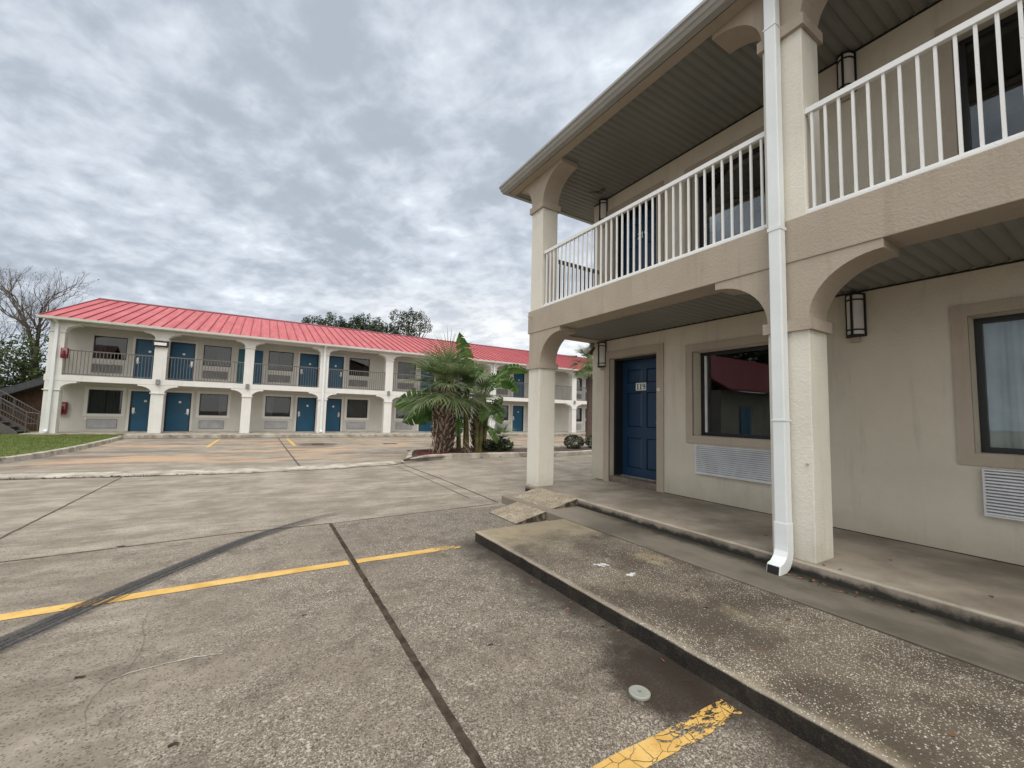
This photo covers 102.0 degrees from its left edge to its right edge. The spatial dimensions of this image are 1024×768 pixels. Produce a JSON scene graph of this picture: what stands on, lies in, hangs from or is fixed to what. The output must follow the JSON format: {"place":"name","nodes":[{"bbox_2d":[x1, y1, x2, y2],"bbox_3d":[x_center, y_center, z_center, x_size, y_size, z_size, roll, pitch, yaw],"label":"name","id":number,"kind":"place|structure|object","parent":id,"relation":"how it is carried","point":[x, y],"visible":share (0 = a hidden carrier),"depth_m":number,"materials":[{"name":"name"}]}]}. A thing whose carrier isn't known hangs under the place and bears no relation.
{"place":"outdoors","nodes":[
{"label":"outdoors","id":0,"kind":"place"},
{"bbox_2d":[0,431,122,436],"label":"lawn","id":1,"kind":"structure","parent":0,"point":[48,435],"depth_m":17.79,"materials":[{"name":"green plant"}]},
{"bbox_2d":[0,376,14,388],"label":"leafy tree","id":2,"kind":"object","parent":1,"relation":"on","point":[3,385],"visible":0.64,"depth_m":23.66,"materials":[{"name":"green plant"}]},
{"bbox_2d":[0,267,26,344],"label":"bare tree","id":3,"kind":"object","parent":1,"relation":"on","point":[9,323],"visible":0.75,"depth_m":28.94,"materials":[{"name":"brown plant"}]},
{"bbox_2d":[0,357,32,387],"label":"leafy tree","id":4,"kind":"object","parent":1,"relation":"on","point":[10,369],"visible":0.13,"depth_m":25.89,"materials":[{"name":"green plant"}]},
{"bbox_2d":[0,390,40,433],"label":"outdoor staircase","id":5,"kind":"structure","parent":1,"relation":"on","point":[8,426],"depth_m":18.75,"materials":[{"name":"grey metal"}]},
{"bbox_2d":[0,377,43,430],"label":"storage shed","id":6,"kind":"structure","parent":1,"relation":"on","point":[30,393],"depth_m":20.52,"materials":[{"name":"brown wood"}]},
{"bbox_2d":[0,328,48,387],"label":"leafy tree","id":7,"kind":"object","parent":1,"relation":"on","point":[26,367],"visible":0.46,"depth_m":24.91,"materials":[{"name":"green plant"}]},
{"bbox_2d":[0,264,98,378],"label":"bare tree","id":8,"kind":"object","parent":1,"relation":"on","point":[24,318],"visible":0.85,"depth_m":27.76,"materials":[{"name":"brown plant"}]},
{"bbox_2d":[0,434,125,456],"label":"lawn","id":9,"kind":"structure","parent":0,"point":[28,448],"depth_m":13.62,"materials":[{"name":"green plant"}]},
{"bbox_2d":[20,432,135,434],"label":"sidewalk","id":10,"kind":"structure","parent":0,"point":[86,433],"depth_m":19.09,"materials":[{"name":"concrete"}]},
{"bbox_2d":[301,312,351,328],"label":"evergreen tree","id":11,"kind":"object","parent":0,"point":[330,317],"visible":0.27,"depth_m":40.61,"materials":[{"name":"green plant"}]},
{"bbox_2d":[0,0,702,385],"label":"sky","id":12,"kind":"structure","parent":0,"point":[286,160],"materials":[{"name":"grey"}]},
{"bbox_2d":[123,431,585,438],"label":"sidewalk","id":13,"kind":"structure","parent":0,"point":[163,434],"depth_m":22.36,"materials":[{"name":"concrete"}]},
{"bbox_2d":[0,436,849,767],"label":"parking lot","id":14,"kind":"structure","parent":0,"point":[384,616],"depth_m":2.50,"materials":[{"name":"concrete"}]},
{"bbox_2d":[0,436,122,463],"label":"kerb","id":15,"kind":"structure","parent":14,"relation":"on","point":[23,457],"depth_m":11.22,"materials":[{"name":"concrete"}]},
{"bbox_2d":[0,472,230,479],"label":"dry weeds","id":16,"kind":"object","parent":14,"relation":"on","point":[95,477],"visible":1,"depth_m":7.67,"materials":[{"name":"beige plant"}]},
{"bbox_2d":[0,461,397,478],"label":"gutter band","id":17,"kind":"object","parent":14,"relation":"on","point":[138,473],"visible":0.91,"depth_m":8.38,"materials":[{"name":"concrete"}]},
{"bbox_2d":[36,298,592,432],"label":"motel building","id":18,"kind":"structure","parent":14,"relation":"on","point":[126,366],"depth_m":23.62,"materials":[{"name":"white paint"}]},
{"bbox_2d":[60,347,68,357],"bbox_3d":[-20.231,-1.407,18.737,0.232,0.464,0.240,4,-5,-31],"label":"extinguisher cabinet","id":19,"kind":"object","parent":18,"relation":"attached to","point":[64,352],"visible":1,"depth_m":18.70,"materials":[{"name":"red metal"}]},
{"bbox_2d":[61,402,67,413],"bbox_3d":[-21.483,1.150,19.814,0.290,0.580,0.240,4,-5,-31],"label":"extinguisher cabinet","id":20,"kind":"object","parent":18,"relation":"attached to","point":[64,407],"visible":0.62,"depth_m":19.81,"materials":[{"name":"red metal"}]},
{"bbox_2d":[82,386,126,416],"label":"window","id":21,"kind":"structure","parent":18,"relation":"in","point":[102,401],"depth_m":20.82,"materials":[{"name":"black metal"}]},
{"bbox_2d":[93,335,127,359],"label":"window","id":22,"kind":"structure","parent":18,"relation":"in","point":[101,343],"depth_m":22.63,"materials":[{"name":"grey glass"}]},
{"bbox_2d":[125,389,150,430],"bbox_3d":[-19.121,1.389,21.502,1.250,2.210,0.192,4,-5,-31],"label":"door","id":23,"kind":"structure","parent":18,"relation":"in","point":[139,405],"depth_m":21.39,"materials":[{"name":"blue paint"}]},
{"bbox_2d":[130,336,155,378],"bbox_3d":[-19.056,-1.253,21.699,1.250,2.330,0.192,4,-5,-31],"label":"door","id":24,"kind":"structure","parent":18,"relation":"in","point":[143,345],"depth_m":21.60,"materials":[{"name":"blue paint"}]},
{"bbox_2d":[162,390,193,430],"bbox_3d":[-17.917,1.474,22.241,1.280,2.210,0.192,4,-5,-31],"label":"door","id":25,"kind":"structure","parent":18,"relation":"in","point":[178,408],"depth_m":22.25,"materials":[{"name":"blue paint"}]},
{"bbox_2d":[167,340,197,380],"bbox_3d":[-17.851,-1.168,22.437,1.280,2.330,0.192,4,-5,-31],"label":"door","id":26,"kind":"structure","parent":18,"relation":"in","point":[181,349],"depth_m":22.45,"materials":[{"name":"blue paint"}]},
{"bbox_2d":[195,391,230,417],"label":"window","id":27,"kind":"structure","parent":18,"relation":"in","point":[216,404],"depth_m":23.42,"materials":[{"name":"grey glass"}]},
{"bbox_2d":[203,345,231,366],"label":"window","id":28,"kind":"structure","parent":18,"relation":"in","point":[220,353],"depth_m":23.38,"materials":[{"name":"grey glass"}]},
{"bbox_2d":[236,349,244,383],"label":"door","id":29,"kind":"structure","parent":18,"relation":"in","point":[241,357],"depth_m":23.83,"materials":[{"name":"teal paint"}]},
{"bbox_2d":[253,350,262,384],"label":"door","id":30,"kind":"structure","parent":18,"relation":"in","point":[258,358],"depth_m":24.27,"materials":[{"name":"blue paint"}]},
{"bbox_2d":[262,394,293,418],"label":"window","id":31,"kind":"structure","parent":18,"relation":"in","point":[278,407],"depth_m":24.98,"materials":[{"name":"grey glass"}]},
{"bbox_2d":[268,351,293,370],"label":"window","id":32,"kind":"structure","parent":18,"relation":"in","point":[275,357],"depth_m":25.04,"materials":[{"name":"grey glass"}]},
{"bbox_2d":[294,396,316,430],"bbox_3d":[-12.653,1.845,25.467,1.250,2.210,0.192,4,-5,-31],"label":"door","id":33,"kind":"structure","parent":18,"relation":"in","point":[305,406],"depth_m":25.45,"materials":[{"name":"blue paint"}]},
{"bbox_2d":[296,351,319,387],"bbox_3d":[-12.587,-0.797,25.663,1.250,2.330,0.192,4,-5,-31],"label":"door","id":34,"kind":"structure","parent":18,"relation":"in","point":[305,359],"depth_m":25.65,"materials":[{"name":"blue paint"}]},
{"bbox_2d":[325,397,343,430],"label":"door","id":35,"kind":"structure","parent":18,"relation":"in","point":[334,410],"depth_m":26.31,"materials":[{"name":"blue paint"}]},
{"bbox_2d":[328,354,345,388],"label":"door","id":36,"kind":"structure","parent":18,"relation":"in","point":[335,362],"depth_m":26.52,"materials":[{"name":"blue paint"}]},
{"bbox_2d":[344,397,369,419],"bbox_3d":[-10.140,1.618,27.105,1.550,1.450,0.319,4,-5,-31],"label":"window","id":37,"kind":"structure","parent":18,"relation":"in","point":[356,409],"depth_m":27.13,"materials":[{"name":"grey glass"}]},
{"bbox_2d":[349,358,369,376],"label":"window","id":38,"kind":"structure","parent":18,"relation":"in","point":[356,364],"depth_m":29.27,"materials":[{"name":"black glass"}]},
{"bbox_2d":[394,399,415,420],"bbox_3d":[-7.450,1.807,28.753,1.530,1.450,0.318,4,-5,-31],"label":"window","id":39,"kind":"structure","parent":18,"relation":"in","point":[396,416],"depth_m":28.57,"materials":[{"name":"black metal"}]},
{"bbox_2d":[398,362,415,378],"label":"window","id":40,"kind":"structure","parent":18,"relation":"in","point":[402,369],"depth_m":30.32,"materials":[{"name":"grey glass"}]},
{"bbox_2d":[417,408,433,430],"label":"door","id":41,"kind":"structure","parent":18,"relation":"in","point":[427,427],"depth_m":29.45,"materials":[{"name":"blue paint"}]},
{"bbox_2d":[419,367,435,389],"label":"door","id":42,"kind":"structure","parent":18,"relation":"in","point":[433,380],"depth_m":29.59,"materials":[{"name":"blue paint"}]},
{"bbox_2d":[454,404,472,421],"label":"window","id":43,"kind":"structure","parent":18,"relation":"in","point":[462,413],"depth_m":32.09,"materials":[{"name":"black metal"}]},
{"bbox_2d":[495,404,509,421],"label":"window","id":44,"kind":"structure","parent":18,"relation":"in","point":[506,416],"depth_m":33.03,"materials":[{"name":"black metal"}]},
{"bbox_2d":[511,404,524,430],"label":"door","id":45,"kind":"structure","parent":18,"relation":"in","point":[517,418],"depth_m":33.51,"materials":[{"name":"blue paint"}]},
{"bbox_2d":[512,373,525,397],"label":"door","id":46,"kind":"structure","parent":18,"relation":"in","point":[520,378],"depth_m":33.77,"materials":[{"name":"blue paint"}]},
{"bbox_2d":[576,407,582,422],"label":"window","id":47,"kind":"structure","parent":18,"relation":"in","point":[578,410],"depth_m":37.01,"materials":[{"name":"black glass"}]},
{"bbox_2d":[577,378,581,390],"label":"window","id":48,"kind":"structure","parent":18,"relation":"in","point":[579,382],"depth_m":37.15,"materials":[{"name":"black metal"}]},
{"bbox_2d":[584,407,586,430],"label":"door","id":49,"kind":"structure","parent":18,"relation":"in","point":[585,408],"depth_m":37.22,"materials":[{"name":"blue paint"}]},
{"bbox_2d":[584,377,592,399],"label":"door","id":50,"kind":"structure","parent":18,"relation":"in","point":[586,377],"depth_m":37.56,"materials":[{"name":"blue paint"}]},
{"bbox_2d":[341,312,398,333],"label":"evergreen tree","id":51,"kind":"object","parent":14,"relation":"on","point":[375,326],"visible":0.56,"depth_m":43.07,"materials":[{"name":"green plant"}]},
{"bbox_2d":[388,306,432,336],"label":"evergreen tree","id":52,"kind":"object","parent":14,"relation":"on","point":[407,327],"visible":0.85,"depth_m":46.12,"materials":[{"name":"green plant"}]},
{"bbox_2d":[396,445,591,463],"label":"kerb","id":53,"kind":"structure","parent":14,"relation":"on","point":[491,455],"depth_m":12.98,"materials":[{"name":"concrete"}]},
{"bbox_2d":[403,446,591,459],"bbox_3d":[1.005,2.428,15.098,10.919,0.037,2.896,4,-5,-31],"label":"planting bed","id":54,"kind":"object","parent":14,"relation":"on","point":[415,454],"visible":0.31,"depth_m":15.25,"materials":[{"name":"soil"}]},
{"bbox_2d":[394,332,483,450],"bbox_3d":[-2.372,0.240,13.942,2.918,4.056,1.231,2,-4,-8],"label":"banana plant","id":55,"kind":"object","parent":54,"relation":"on","point":[419,418],"visible":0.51,"depth_m":13.70,"materials":[{"name":"green plant"}]},
{"bbox_2d":[392,329,492,452],"bbox_3d":[-2.146,0.234,13.506,3.464,4.037,3.509,2,-4,-8],"label":"fan palm","id":56,"kind":"object","parent":54,"relation":"on","point":[442,368],"visible":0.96,"depth_m":13.22,"materials":[{"name":"green plant"}]},
{"bbox_2d":[429,419,471,453],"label":"dead fronds","id":57,"kind":"object","parent":54,"relation":"on","point":[433,448],"visible":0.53,"depth_m":13.12,"materials":[{"name":"brown plant"}]},
{"bbox_2d":[407,449,522,454],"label":"mulch chips","id":58,"kind":"object","parent":54,"relation":"on","point":[425,452],"visible":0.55,"depth_m":13.36,"materials":[{"name":"brown wood"}]},
{"bbox_2d":[454,359,506,449],"bbox_3d":[-1.296,0.663,14.824,2.734,3.428,2.755,4,-5,-31],"label":"fan palm","id":59,"kind":"object","parent":54,"relation":"on","point":[472,422],"visible":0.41,"depth_m":14.53,"materials":[{"name":"green plant"}]},
{"bbox_2d":[482,437,513,451],"bbox_3d":[-0.464,2.143,14.379,1.246,0.663,0.722,4,-5,-31],"label":"leafy bush","id":60,"kind":"object","parent":54,"relation":"on","point":[491,445],"visible":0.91,"depth_m":14.24,"materials":[{"name":"green plant"}]},
{"bbox_2d":[474,364,527,451],"bbox_3d":[-0.383,0.779,14.554,0.844,3.172,2.497,-3,-6,44],"label":"banana plant","id":61,"kind":"object","parent":54,"relation":"on","point":[480,433],"visible":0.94,"depth_m":14.42,"materials":[{"name":"green plant"}]},
{"bbox_2d":[488,423,516,448],"bbox_3d":[-0.428,1.920,15.325,1.561,1.296,1.657,4,-5,-31],"label":"dwarf fan palm","id":62,"kind":"object","parent":54,"relation":"on","point":[500,430],"visible":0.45,"depth_m":15.41,"materials":[{"name":"green plant"}]},
{"bbox_2d":[564,435,584,448],"bbox_3d":[2.471,2.309,16.503,0.862,0.610,0.877,4,-5,-31],"label":"clipped shrub","id":63,"kind":"object","parent":54,"relation":"on","point":[571,443],"visible":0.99,"depth_m":16.34,"materials":[{"name":"green plant"}]},
{"bbox_2d":[584,435,591,447],"bbox_3d":[3.412,2.373,17.081,0.858,0.624,0.877,4,-5,-31],"label":"clipped shrub","id":64,"kind":"object","parent":54,"relation":"on","point":[588,440],"visible":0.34,"depth_m":17.02,"materials":[{"name":"green plant"}]},
{"bbox_2d":[489,502,545,523],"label":"wedge ramp","id":65,"kind":"structure","parent":14,"relation":"on","point":[517,513],"depth_m":5.42,"materials":[{"name":"beige concrete"}]},
{"bbox_2d":[565,343,592,436],"bbox_3d":[5.178,0.270,28.407,3.187,6.678,3.490,4,-5,-31],"label":"fan palm","id":66,"kind":"object","parent":14,"relation":"on","point":[587,369],"visible":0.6,"depth_m":28.10,"materials":[{"name":"green plant"}]},
{"bbox_2d":[629,685,650,700],"bbox_3d":[0.624,1.508,2.029,0.104,0.016,0.104,4,-5,-31],"label":"cleanout cover","id":67,"kind":"object","parent":14,"relation":"on","point":[639,692],"visible":1,"depth_m":2.02,"materials":[{"name":"grey paint"}]},
{"bbox_2d":[475,519,1023,767],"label":"aggregate slab","id":68,"kind":"structure","parent":14,"relation":"on","point":[869,698],"depth_m":2.19,"materials":[{"name":"grey concrete"}]},
{"bbox_2d":[499,0,1023,575],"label":"motel building","id":69,"kind":"structure","parent":14,"relation":"on","point":[797,312],"depth_m":4.21,"materials":[{"name":"beige paint"}]},
{"bbox_2d":[582,343,594,354],"bbox_3d":[1.483,-0.664,7.887,0.282,0.197,0.185,4,-5,-31],"label":"security light","id":70,"kind":"object","parent":69,"relation":"attached to","point":[585,350],"visible":0.97,"depth_m":7.84,"materials":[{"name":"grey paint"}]},
{"bbox_2d":[603,343,663,492],"bbox_3d":[2.172,0.561,7.082,0.428,2.330,1.302,4,-5,-31],"label":"door","id":71,"kind":"structure","parent":69,"relation":"in","point":[638,380],"depth_m":7.24,"materials":[{"name":"blue paint"}]},
{"bbox_2d":[606,180,663,281],"bbox_3d":[2.245,-2.120,7.286,0.412,2.270,1.302,4,-5,-31],"label":"door","id":72,"kind":"structure","parent":69,"relation":"in","point":[649,203],"depth_m":7.44,"materials":[{"name":"blue paint"}]},
{"bbox_2d":[684,126,765,252],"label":"window","id":73,"kind":"structure","parent":69,"relation":"in","point":[755,152],"depth_m":6.65,"materials":[{"name":"black glass"}]},
{"bbox_2d":[685,334,770,448],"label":"window","id":74,"kind":"structure","parent":69,"relation":"in","point":[735,390],"depth_m":6.77,"materials":[{"name":"black metal"}]},
{"bbox_2d":[935,0,1023,159],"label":"window","id":75,"kind":"structure","parent":69,"relation":"in","point":[1009,26],"depth_m":4.29,"materials":[{"name":"black glass"}]},
{"bbox_2d":[950,296,1023,468],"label":"window","id":76,"kind":"structure","parent":69,"relation":"in","point":[999,340],"depth_m":3.72,"materials":[{"name":"black metal"}]},
{"bbox_2d":[501,494,1023,683],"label":"concrete strip","id":77,"kind":"object","parent":14,"relation":"on","point":[1000,655],"visible":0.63,"depth_m":2.88,"materials":[{"name":"grey concrete"}]},
{"bbox_2d":[513,487,577,508],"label":"wedge ramp","id":78,"kind":"structure","parent":77,"relation":"on","point":[548,499],"depth_m":5.90,"materials":[{"name":"beige concrete"}]},
{"bbox_2d":[525,479,1023,641],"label":"walkway","id":79,"kind":"structure","parent":14,"relation":"on","point":[957,587],"depth_m":3.50,"materials":[{"name":"concrete"}]}
]}

